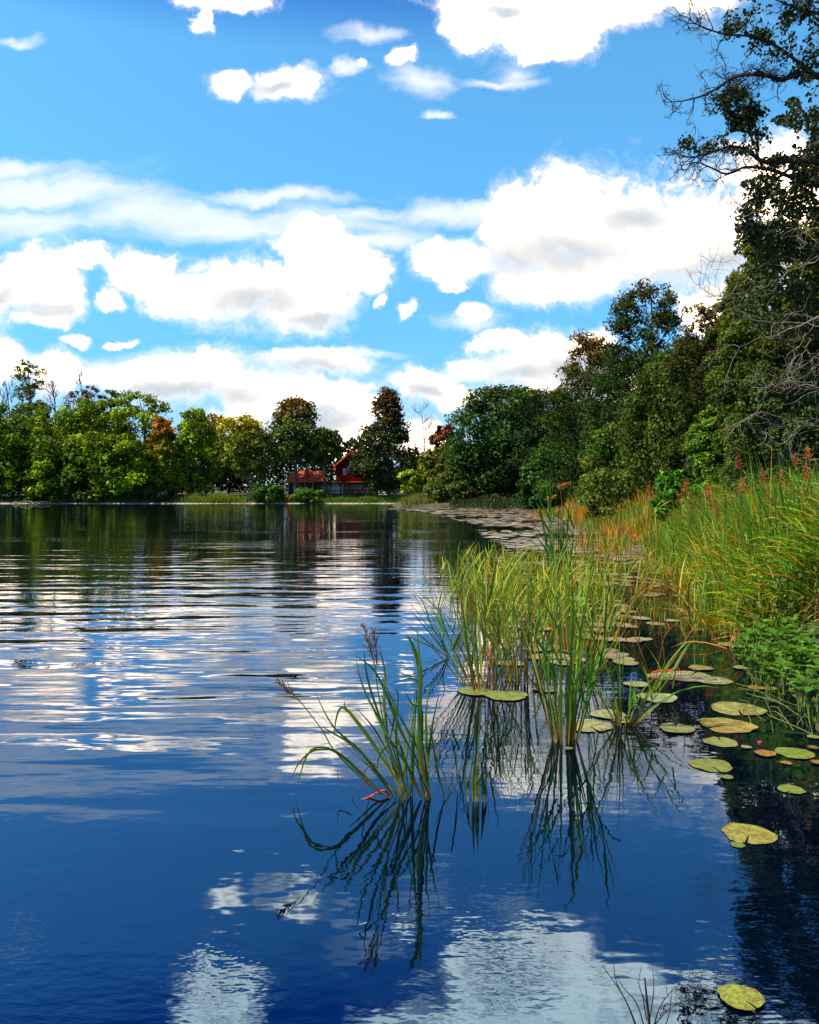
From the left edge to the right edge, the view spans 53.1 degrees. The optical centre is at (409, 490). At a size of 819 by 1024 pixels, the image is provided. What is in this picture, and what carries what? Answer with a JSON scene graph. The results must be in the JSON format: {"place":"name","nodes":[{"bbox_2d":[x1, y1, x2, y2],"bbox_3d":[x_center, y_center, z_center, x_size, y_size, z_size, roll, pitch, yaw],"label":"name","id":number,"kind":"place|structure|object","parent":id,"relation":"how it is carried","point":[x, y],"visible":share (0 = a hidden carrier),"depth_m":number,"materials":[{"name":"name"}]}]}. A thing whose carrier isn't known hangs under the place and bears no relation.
{"place":"outdoors","nodes":[
{"label":"outdoors","id":0,"kind":"place"},
{"bbox_2d":[1,503,393,504],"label":"shore","id":1,"kind":"structure","parent":0,"point":[145,503],"depth_m":117.20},
{"bbox_2d":[0,503,818,1023],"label":"lake water","id":2,"kind":"structure","parent":0,"point":[180,843],"depth_m":4.70,"materials":[{"name":"blue liquid"}]},
{"bbox_2d":[275,622,428,802],"bbox_3d":[-0.336,1.335,4.744,0.887,1.134,0.417,0,0,-9],"label":"reed clump","id":3,"kind":"object","parent":2,"relation":"on","point":[398,775],"visible":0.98,"depth_m":4.79,"materials":[{"name":"plant"}]},
{"bbox_2d":[378,629,444,800],"bbox_3d":[0.017,1.290,4.779,0.373,1.061,0.296,0,0,-12],"label":"reed clump","id":4,"kind":"object","parent":2,"relation":"on","point":[424,773],"visible":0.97,"depth_m":4.76,"materials":[{"name":"plant"}]},
{"bbox_2d":[398,584,471,686],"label":"reed clump","id":5,"kind":"object","parent":2,"relation":"on","point":[460,663],"visible":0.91,"depth_m":7.55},
{"bbox_2d":[424,547,483,591],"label":"reed clump","id":6,"kind":"object","parent":2,"relation":"on","point":[443,567],"visible":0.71,"depth_m":14.66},
{"bbox_2d":[420,541,507,618],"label":"reed clump","id":7,"kind":"object","parent":2,"relation":"on","point":[467,610],"visible":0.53,"depth_m":11.56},
{"bbox_2d":[457,686,490,694],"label":"lily pad","id":8,"kind":"object","parent":2,"relation":"on","point":[468,690],"visible":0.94,"depth_m":7.35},
{"bbox_2d":[451,541,497,579],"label":"reed clump","id":9,"kind":"object","parent":2,"relation":"on","point":[473,552],"visible":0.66,"depth_m":16.72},
{"bbox_2d":[466,751,486,801],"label":"reed clump","id":10,"kind":"object","parent":2,"relation":"on","point":[475,787],"visible":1,"depth_m":4.75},
{"bbox_2d":[440,607,528,689],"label":"reed clump","id":11,"kind":"object","parent":2,"relation":"on","point":[497,628],"visible":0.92,"depth_m":7.34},
{"bbox_2d":[407,553,564,690],"bbox_3d":[0.684,1.196,7.493,1.415,1.271,1.015,0,0,-39],"label":"reed clump","id":12,"kind":"object","parent":2,"relation":"on","point":[465,636],"visible":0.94,"depth_m":7.44,"materials":[{"name":"plant"}]},
{"bbox_2d":[450,548,526,604],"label":"reed clump","id":13,"kind":"object","parent":2,"relation":"on","point":[485,566],"visible":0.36,"depth_m":13.17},
{"bbox_2d":[432,554,559,646],"bbox_3d":[1.089,1.274,9.750,1.588,1.115,0.905,0,0,12],"label":"reed clump","id":14,"kind":"object","parent":2,"relation":"on","point":[470,595],"visible":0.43,"depth_m":9.71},
{"bbox_2d":[455,546,551,621],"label":"reed clump","id":15,"kind":"object","parent":2,"relation":"on","point":[504,577],"visible":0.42,"depth_m":11.53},
{"bbox_2d":[483,689,527,699],"bbox_3d":[0.844,1.790,7.197,0.400,0.005,0.394,0,0,0],"label":"lily pad","id":16,"kind":"object","parent":2,"relation":"on","point":[507,694],"visible":1,"depth_m":7.21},
{"bbox_2d":[479,542,538,585],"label":"reed clump","id":17,"kind":"object","parent":2,"relation":"on","point":[495,548],"visible":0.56,"depth_m":15.50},
{"bbox_2d":[459,542,581,683],"bbox_3d":[1.062,1.134,7.784,1.104,1.396,0.797,0,0,36],"label":"reed clump","id":18,"kind":"object","parent":2,"relation":"on","point":[526,665],"visible":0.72,"depth_m":7.79,"materials":[{"name":"plant"}]},
{"bbox_2d":[390,508,657,564],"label":"lily pads","id":19,"kind":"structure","parent":2,"relation":"on","point":[539,528],"depth_m":42.09,"materials":[{"name":"plant"}]},
{"bbox_2d":[465,556,582,648],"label":"reed clump","id":20,"kind":"object","parent":2,"relation":"on","point":[533,640],"visible":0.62,"depth_m":9.56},
{"bbox_2d":[504,545,588,612],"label":"reed clump","id":21,"kind":"object","parent":2,"relation":"on","point":[536,574],"visible":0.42,"depth_m":12.39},
{"bbox_2d":[527,476,583,594],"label":"reed clump","id":22,"kind":"object","parent":2,"relation":"on","point":[561,546],"visible":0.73,"depth_m":14.22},
{"bbox_2d":[519,547,600,627],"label":"reed clump","id":23,"kind":"object","parent":2,"relation":"on","point":[544,584],"visible":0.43,"depth_m":10.98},
{"bbox_2d":[511,575,626,744],"bbox_3d":[1.133,1.198,5.912,0.713,1.266,0.690,0,0,-40],"label":"reed clump","id":24,"kind":"object","parent":2,"relation":"on","point":[572,711],"visible":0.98,"depth_m":5.88,"materials":[{"name":"plant"}]},
{"bbox_2d":[508,513,644,656],"bbox_3d":[1.883,1.022,9.137,1.494,1.620,1.346,0,0,-45],"label":"reed clump","id":25,"kind":"object","parent":2,"relation":"on","point":[567,611],"visible":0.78,"depth_m":9.14,"materials":[{"name":"plant"}]},
{"bbox_2d":[551,557,612,608],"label":"reed clump","id":26,"kind":"object","parent":2,"relation":"on","point":[593,579],"visible":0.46,"depth_m":12.38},
{"bbox_2d":[558,583,627,634],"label":"reed clump","id":27,"kind":"object","parent":2,"relation":"on","point":[597,607],"visible":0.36,"depth_m":10.43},
{"bbox_2d":[576,719,612,731],"bbox_3d":[1.374,1.790,6.266,0.349,0.005,0.339,0,0,0],"label":"lily pad","id":28,"kind":"object","parent":2,"relation":"on","point":[597,725],"visible":0.7,"depth_m":6.25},
{"bbox_2d":[588,512,621,568],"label":"reed clump","id":29,"kind":"object","parent":2,"relation":"on","point":[604,546],"visible":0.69,"depth_m":18.75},
{"bbox_2d":[610,641,623,725],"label":"reed clump","id":30,"kind":"object","parent":2,"relation":"on","point":[620,713],"visible":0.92,"depth_m":6.29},
{"bbox_2d":[594,537,642,579],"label":"reed clump","id":31,"kind":"object","parent":2,"relation":"on","point":[620,561],"visible":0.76,"depth_m":16.45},
{"bbox_2d":[587,544,661,679],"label":"reed clump","id":32,"kind":"object","parent":2,"relation":"on","point":[637,592],"visible":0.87,"depth_m":7.73,"materials":[{"name":"plant"}]},
{"bbox_2d":[609,555,662,592],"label":"reed clump","id":33,"kind":"object","parent":2,"relation":"on","point":[641,576],"visible":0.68,"depth_m":14.61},
{"bbox_2d":[557,622,716,726],"bbox_3d":[1.725,1.406,6.168,1.236,0.855,0.685,0,0,0],"label":"reed clump","id":34,"kind":"object","parent":2,"relation":"on","point":[642,716],"visible":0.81,"depth_m":6.25,"materials":[{"name":"plant"}]},
{"bbox_2d":[602,965,684,1023],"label":"clump","id":35,"kind":"object","parent":2,"relation":"on","point":[648,1016],"visible":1,"depth_m":2.66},
{"bbox_2d":[634,534,676,577],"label":"reed clump","id":36,"kind":"object","parent":2,"relation":"on","point":[648,558],"visible":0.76,"depth_m":16.98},
{"bbox_2d":[636,693,676,701],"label":"lily pad","id":37,"kind":"object","parent":2,"relation":"on","point":[660,697],"visible":0.66,"depth_m":7.11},
{"bbox_2d":[610,594,703,682],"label":"reed clump","id":38,"kind":"object","parent":2,"relation":"on","point":[649,639],"visible":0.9,"depth_m":7.64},
{"bbox_2d":[659,723,694,732],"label":"lily pad","id":39,"kind":"object","parent":2,"relation":"on","point":[672,727],"visible":1,"depth_m":6.17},
{"bbox_2d":[665,671,715,681],"bbox_3d":[2.701,1.791,7.932,0.472,0.006,0.486,0,0,0],"label":"lily pad","id":40,"kind":"object","parent":2,"relation":"on","point":[685,676],"visible":0.91,"depth_m":7.91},
{"bbox_2d":[689,758,732,771],"bbox_3d":[1.973,1.795,5.363,0.265,0.004,0.272,0,0,0],"label":"lily pad","id":41,"kind":"object","parent":2,"relation":"on","point":[707,764],"visible":1,"depth_m":5.37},
{"bbox_2d":[702,737,737,746],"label":"lily pad","id":42,"kind":"object","parent":2,"relation":"on","point":[723,742],"visible":1,"depth_m":5.87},
{"bbox_2d":[699,718,758,732],"bbox_3d":[2.439,1.790,6.281,0.414,0.012,0.416,0,0,0],"label":"lily pad","id":43,"kind":"object","parent":2,"relation":"on","point":[734,726],"visible":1,"depth_m":6.27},
{"bbox_2d":[711,701,767,714],"bbox_3d":[2.706,1.793,6.763,0.444,0.006,0.426,0,0,0],"label":"lily pad","id":44,"kind":"object","parent":2,"relation":"on","point":[730,708],"visible":0.91,"depth_m":6.76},
{"bbox_2d":[717,983,764,1009],"bbox_3d":[1.176,1.790,2.900,0.154,0.002,0.154,0,0,0],"label":"lily pad","id":45,"kind":"object","parent":2,"relation":"on","point":[733,995],"visible":1,"depth_m":2.90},
{"bbox_2d":[722,822,777,843],"bbox_3d":[1.786,1.796,4.298,0.270,0.004,0.273,0,0,0],"label":"lily pad","id":46,"kind":"object","parent":2,"relation":"on","point":[737,832],"visible":1,"depth_m":4.29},
{"bbox_2d":[758,662,784,701],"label":"bogbean plant","id":47,"kind":"object","parent":2,"relation":"on","point":[769,671],"visible":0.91,"depth_m":6.99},
{"bbox_2d":[736,666,815,734],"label":"trailing stems","id":48,"kind":"object","parent":2,"relation":"on","point":[770,700],"visible":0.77,"depth_m":6.84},
{"bbox_2d":[774,646,806,693],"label":"bogbean plant","id":49,"kind":"object","parent":2,"relation":"on","point":[792,659],"visible":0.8,"depth_m":7.21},
{"bbox_2d":[775,747,814,758],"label":"lily pad","id":50,"kind":"object","parent":2,"relation":"on","point":[790,752],"visible":1,"depth_m":5.62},
{"bbox_2d":[773,657,818,711],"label":"bogbean plant","id":51,"kind":"object","parent":2,"relation":"on","point":[781,661],"visible":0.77,"depth_m":6.67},
{"bbox_2d":[786,678,818,723],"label":"bogbean plant","id":52,"kind":"object","parent":2,"relation":"on","point":[804,690],"visible":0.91,"depth_m":6.34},
{"bbox_2d":[789,674,818,720],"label":"bogbean plant","id":53,"kind":"object","parent":2,"relation":"in","point":[802,677],"visible":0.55,"depth_m":6.50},
{"bbox_2d":[0,0,818,485],"label":"sky","id":54,"kind":"structure","parent":0,"point":[230,208],"materials":[{"name":"blue"}]},
{"bbox_2d":[1,486,818,731],"bbox_3d":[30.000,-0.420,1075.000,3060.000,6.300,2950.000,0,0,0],"label":"ground","id":55,"kind":"structure","parent":0,"point":[813,693],"depth_m":81.58,"materials":[{"name":"plant"}]},
{"bbox_2d":[0,374,18,425],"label":"bare tree","id":56,"kind":"object","parent":55,"relation":"on","point":[8,393],"visible":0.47,"depth_m":139.57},
{"bbox_2d":[0,401,27,482],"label":"broadleaf tree","id":57,"kind":"object","parent":55,"relation":"on","point":[3,409],"visible":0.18,"depth_m":123.70,"materials":[{"name":"green plant"}]},
{"bbox_2d":[0,413,49,498],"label":"broadleaf tree","id":58,"kind":"object","parent":55,"relation":"on","point":[12,485],"visible":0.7,"depth_m":119.19,"materials":[{"name":"green plant"}]},
{"bbox_2d":[10,359,47,491],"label":"broadleaf tree","id":59,"kind":"object","parent":55,"relation":"on","point":[28,392],"visible":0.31,"depth_m":135.22,"materials":[{"name":"green plant"}]},
{"bbox_2d":[9,401,60,477],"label":"broadleaf tree","id":60,"kind":"object","parent":55,"relation":"on","point":[30,408],"visible":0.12,"depth_m":128.56,"materials":[{"name":"green plant"}]},
{"bbox_2d":[19,434,87,501],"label":"broadleaf tree","id":61,"kind":"object","parent":55,"relation":"on","point":[44,467],"visible":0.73,"depth_m":118.20,"materials":[{"name":"green plant"}]},
{"bbox_2d":[40,364,69,459],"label":"bare tree","id":62,"kind":"object","parent":55,"relation":"on","point":[50,384],"visible":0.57,"depth_m":140.96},
{"bbox_2d":[19,405,91,489],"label":"broadleaf tree","id":63,"kind":"object","parent":55,"relation":"on","point":[65,417],"visible":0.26,"depth_m":124.66,"materials":[{"name":"green plant"}]},
{"bbox_2d":[51,398,130,489],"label":"broadleaf tree","id":64,"kind":"object","parent":55,"relation":"on","point":[85,410],"visible":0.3,"depth_m":127.38,"materials":[{"name":"green plant"}]},
{"bbox_2d":[58,429,129,500],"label":"broadleaf tree","id":65,"kind":"object","parent":55,"relation":"on","point":[92,447],"visible":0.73,"depth_m":117.86,"materials":[{"name":"green plant"}]},
{"bbox_2d":[92,389,125,436],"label":"broadleaf tree","id":66,"kind":"object","parent":55,"relation":"on","point":[113,393],"visible":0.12,"depth_m":132.24,"materials":[{"name":"green plant"}]},
{"bbox_2d":[91,437,158,498],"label":"broadleaf tree","id":67,"kind":"object","parent":55,"relation":"on","point":[120,482],"visible":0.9,"depth_m":117.88,"materials":[{"name":"green plant"}]},
{"bbox_2d":[0,495,272,502],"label":"bank grass","id":68,"kind":"structure","parent":55,"relation":"on","point":[114,499],"depth_m":118.35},
{"bbox_2d":[109,389,175,483],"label":"broadleaf tree","id":69,"kind":"object","parent":55,"relation":"on","point":[136,412],"visible":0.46,"depth_m":127.67,"materials":[{"name":"green plant"}]},
{"bbox_2d":[137,484,174,500],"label":"shrub","id":70,"kind":"object","parent":55,"relation":"on","point":[165,492],"visible":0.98,"depth_m":118.21,"materials":[{"name":"green plant"}]},
{"bbox_2d":[140,416,186,493],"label":"broadleaf tree","id":71,"kind":"object","parent":55,"relation":"on","point":[160,438],"visible":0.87,"depth_m":122.00,"materials":[{"name":"green plant"}]},
{"bbox_2d":[167,407,226,494],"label":"broadleaf tree","id":72,"kind":"object","parent":55,"relation":"on","point":[197,436],"visible":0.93,"depth_m":126.82,"materials":[{"name":"green plant"}]},
{"bbox_2d":[177,493,248,502],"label":"reed patch","id":73,"kind":"object","parent":55,"relation":"on","point":[217,498],"visible":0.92,"depth_m":118.42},
{"bbox_2d":[207,415,244,493],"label":"broadleaf tree","id":74,"kind":"object","parent":55,"relation":"on","point":[222,437],"visible":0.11,"depth_m":146.30,"materials":[{"name":"green plant"}]},
{"bbox_2d":[214,412,275,494],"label":"broadleaf tree","id":75,"kind":"object","parent":55,"relation":"on","point":[239,467],"visible":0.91,"depth_m":125.37,"materials":[{"name":"green plant"}]},
{"bbox_2d":[249,482,285,501],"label":"shrub","id":76,"kind":"object","parent":55,"relation":"on","point":[268,492],"visible":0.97,"depth_m":118.21,"materials":[{"name":"green plant"}]},
{"bbox_2d":[248,395,340,493],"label":"broadleaf tree","id":77,"kind":"object","parent":55,"relation":"on","point":[284,446],"visible":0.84,"depth_m":123.06,"materials":[{"name":"green plant"}]},
{"bbox_2d":[285,466,326,494],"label":"gazebo","id":78,"kind":"object","parent":55,"relation":"on","point":[308,478],"visible":0.58,"depth_m":127.47,"materials":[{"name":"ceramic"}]},
{"bbox_2d":[290,487,328,501],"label":"shrub","id":79,"kind":"object","parent":55,"relation":"on","point":[303,494],"visible":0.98,"depth_m":117.75,"materials":[{"name":"green plant"}]},
{"bbox_2d":[310,429,344,494],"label":"broadleaf tree","id":80,"kind":"object","parent":55,"relation":"on","point":[320,455],"visible":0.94,"depth_m":121.75,"materials":[{"name":"green plant"}]},
{"bbox_2d":[272,495,404,502],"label":"shore grass","id":81,"kind":"structure","parent":55,"relation":"on","point":[366,499],"depth_m":118.44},
{"bbox_2d":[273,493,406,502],"bbox_3d":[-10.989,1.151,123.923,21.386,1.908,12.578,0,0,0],"label":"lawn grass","id":82,"kind":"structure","parent":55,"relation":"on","point":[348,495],"depth_m":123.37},
{"bbox_2d":[316,450,375,493],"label":"red house","id":83,"kind":"structure","parent":55,"relation":"on","point":[345,480],"depth_m":130.90,"materials":[{"name":"wood"}]},
{"bbox_2d":[344,386,422,496],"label":"broadleaf tree","id":84,"kind":"object","parent":55,"relation":"on","point":[370,467],"visible":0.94,"depth_m":121.14,"materials":[{"name":"green plant"}]},
{"bbox_2d":[396,468,424,495],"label":"shrub","id":85,"kind":"object","parent":55,"relation":"on","point":[412,483],"visible":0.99,"depth_m":118.17,"materials":[{"name":"green plant"}]},
{"bbox_2d":[7,309,818,514],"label":"woodland","id":86,"kind":"object","parent":55,"relation":"on","point":[278,471],"visible":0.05,"depth_m":143.12,"materials":[{"name":"green plant"}]},
{"bbox_2d":[403,402,435,492],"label":"bare tree","id":87,"kind":"object","parent":55,"relation":"on","point":[427,432],"visible":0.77,"depth_m":129.95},
{"bbox_2d":[400,493,451,507],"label":"cove sedge","id":88,"kind":"object","parent":55,"relation":"on","point":[418,498],"visible":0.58,"depth_m":87.47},
{"bbox_2d":[419,424,455,489],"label":"broadleaf tree","id":89,"kind":"object","parent":55,"relation":"on","point":[429,457],"visible":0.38,"depth_m":107.20,"materials":[{"name":"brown plant"}]},
{"bbox_2d":[422,480,477,501],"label":"shrub","id":90,"kind":"object","parent":55,"relation":"on","point":[437,490],"visible":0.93,"depth_m":87.07,"materials":[{"name":"green plant"}]},
{"bbox_2d":[427,445,494,497],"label":"broadleaf tree","id":91,"kind":"object","parent":55,"relation":"on","point":[438,475],"visible":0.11,"depth_m":93.68,"materials":[{"name":"green plant"}]},
{"bbox_2d":[439,383,551,497],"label":"broadleaf tree","id":92,"kind":"object","parent":55,"relation":"on","point":[488,441],"visible":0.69,"depth_m":89.12,"materials":[{"name":"green plant"}]},
{"bbox_2d":[449,493,573,508],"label":"cove grass","id":93,"kind":"structure","parent":55,"relation":"on","point":[487,501],"depth_m":83.49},
{"bbox_2d":[499,387,584,492],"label":"broadleaf tree","id":94,"kind":"object","parent":55,"relation":"on","point":[528,434],"visible":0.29,"depth_m":84.83,"materials":[{"name":"green plant"}]},
{"bbox_2d":[514,455,573,508],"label":"shrub","id":95,"kind":"object","parent":55,"relation":"on","point":[532,473],"visible":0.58,"depth_m":78.75,"materials":[{"name":"green plant"}]},
{"bbox_2d":[525,328,631,504],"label":"broadleaf tree","id":96,"kind":"object","parent":55,"relation":"on","point":[557,447],"visible":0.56,"depth_m":73.53,"materials":[{"name":"green plant"}]},
{"bbox_2d":[573,422,648,505],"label":"broadleaf tree","id":97,"kind":"object","parent":55,"relation":"on","point":[603,441],"visible":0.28,"depth_m":51.28,"materials":[{"name":"green plant"}]},
{"bbox_2d":[577,465,646,521],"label":"shrub","id":98,"kind":"object","parent":55,"relation":"on","point":[598,502],"visible":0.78,"depth_m":45.22,"materials":[{"name":"green plant"}]},
{"bbox_2d":[576,341,655,471],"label":"broadleaf tree","id":99,"kind":"object","parent":55,"relation":"on","point":[594,408],"visible":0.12,"depth_m":67.37,"materials":[{"name":"green plant"}]},
{"bbox_2d":[593,278,694,476],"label":"broadleaf tree","id":100,"kind":"object","parent":55,"relation":"on","point":[665,315],"visible":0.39,"depth_m":61.33,"materials":[{"name":"green plant"}]},
{"bbox_2d":[614,346,705,497],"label":"broadleaf tree","id":101,"kind":"object","parent":55,"relation":"on","point":[648,431],"visible":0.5,"depth_m":43.21,"materials":[{"name":"green plant"}]},
{"bbox_2d":[648,469,688,520],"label":"shrub","id":102,"kind":"object","parent":55,"relation":"on","point":[666,483],"visible":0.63,"depth_m":27.81,"materials":[{"name":"green plant"}]},
{"bbox_2d":[534,443,818,644],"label":"reed bed","id":103,"kind":"object","parent":55,"relation":"on","point":[768,551],"visible":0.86,"depth_m":11.31,"materials":[{"name":"plant"}]},
{"bbox_2d":[658,302,723,475],"bbox_3d":[13.631,-3.389,36.138,5.413,9.827,4.812,0,0,-18],"label":"broadleaf tree","id":104,"kind":"object","parent":55,"relation":"on","point":[693,387],"visible":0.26,"depth_m":35.85,"materials":[{"name":"green plant"}]},
{"bbox_2d":[686,477,716,509],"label":"shrub","id":105,"kind":"object","parent":55,"relation":"on","point":[697,481],"visible":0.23,"depth_m":24.93,"materials":[{"name":"green plant"}]},
{"bbox_2d":[675,405,728,507],"bbox_3d":[10.199,-0.592,26.914,2.643,4.483,2.461,0,0,0],"label":"broadleaf tree","id":106,"kind":"object","parent":55,"relation":"on","point":[703,465],"visible":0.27,"depth_m":26.51,"materials":[{"name":"green plant"}]},
{"bbox_2d":[644,547,818,648],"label":"dead reeds","id":107,"kind":"object","parent":55,"relation":"on","point":[729,620],"visible":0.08,"depth_m":9.74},
{"bbox_2d":[654,0,818,343],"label":"alder tree","id":108,"kind":"object","parent":55,"relation":"on","point":[757,234],"visible":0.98,"depth_m":17.01,"materials":[{"name":"green plant"}]},
{"bbox_2d":[687,272,787,486],"bbox_3d":[11.176,-2.857,27.235,3.515,9.030,3.560,0,0,0],"label":"broadleaf tree","id":109,"kind":"object","parent":55,"relation":"on","point":[712,335],"visible":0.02,"depth_m":27.12,"materials":[{"name":"green plant"}]},
{"bbox_2d":[671,211,818,464],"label":"dead tree","id":110,"kind":"object","parent":55,"relation":"on","point":[791,363],"visible":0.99,"depth_m":15.52,"materials":[{"name":"wood"}]},
{"bbox_2d":[702,218,818,496],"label":"broadleaf tree","id":111,"kind":"object","parent":55,"relation":"on","point":[742,335],"visible":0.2,"depth_m":22.61,"materials":[{"name":"green plant"}]},
{"bbox_2d":[721,359,818,515],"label":"broadleaf tree","id":112,"kind":"object","parent":55,"relation":"on","point":[747,394],"visible":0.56,"depth_m":18.58,"materials":[{"name":"green plant"}]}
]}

